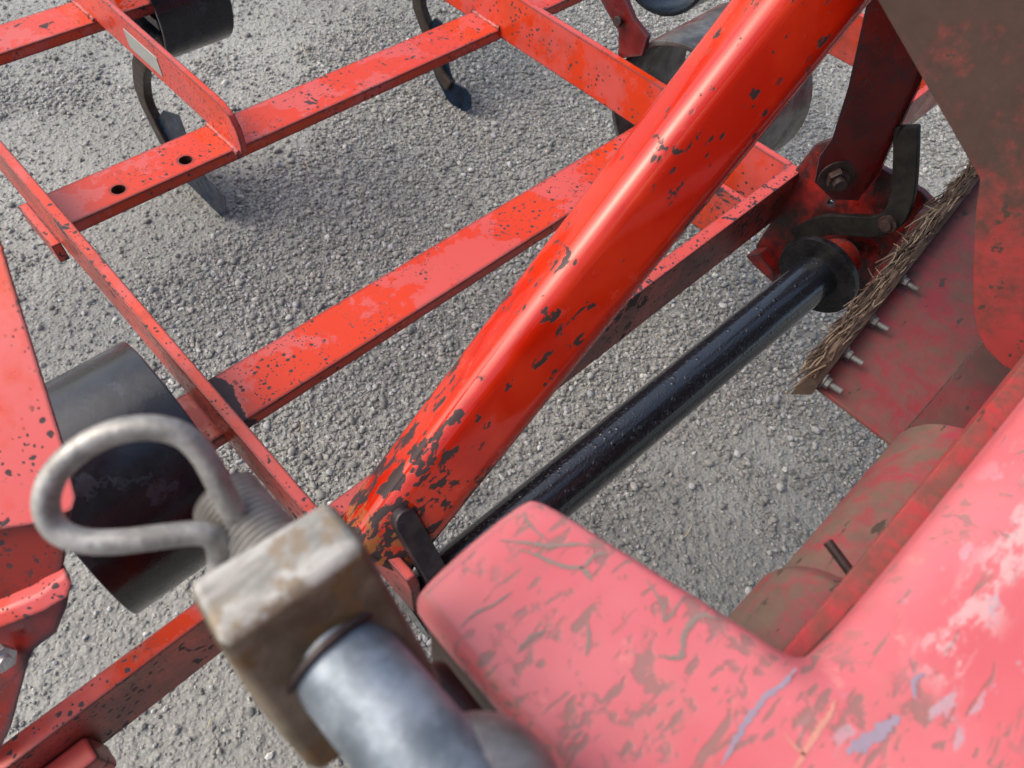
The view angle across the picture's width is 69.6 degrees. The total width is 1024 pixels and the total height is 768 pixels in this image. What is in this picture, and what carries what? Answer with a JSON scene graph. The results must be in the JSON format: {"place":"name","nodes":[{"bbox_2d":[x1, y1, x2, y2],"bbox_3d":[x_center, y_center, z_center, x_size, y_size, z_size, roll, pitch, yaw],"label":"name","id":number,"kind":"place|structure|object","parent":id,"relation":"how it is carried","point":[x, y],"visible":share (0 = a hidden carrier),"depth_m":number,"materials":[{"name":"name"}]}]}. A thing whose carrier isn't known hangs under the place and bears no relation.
{"place":"outdoors","nodes":[
{"label":"outdoors","id":0,"kind":"place"},
{"bbox_2d":[0,0,982,767],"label":"ground","id":1,"kind":"structure","parent":0,"point":[240,752],"depth_m":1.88,"materials":[{"name":"grey gravel"}]},
{"bbox_2d":[0,0,937,767],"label":"cultivator","id":2,"kind":"object","parent":1,"relation":"on","point":[710,126],"visible":0.94,"depth_m":1.06,"materials":[{"name":"red paint"}]},
{"bbox_2d":[417,0,1023,767],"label":"tractor","id":3,"kind":"object","parent":1,"relation":"on","point":[877,620],"visible":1,"depth_m":0.43,"materials":[{"name":"paint"}]},
{"bbox_2d":[192,472,558,767],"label":"hitch clevis","id":4,"kind":"object","parent":3,"relation":"attached to","point":[315,637],"visible":0.89,"depth_m":0.31,"materials":[{"name":"metal"}]},
{"bbox_2d":[30,414,247,572],"bbox_3d":[-0.172,0.056,0.351,0.094,0.078,0.056,6,55,-1],"label":"spring clip","id":5,"kind":"object","parent":4,"relation":"attached to","point":[55,526],"visible":0.97,"depth_m":0.34,"materials":[{"name":"metal"}]}
]}

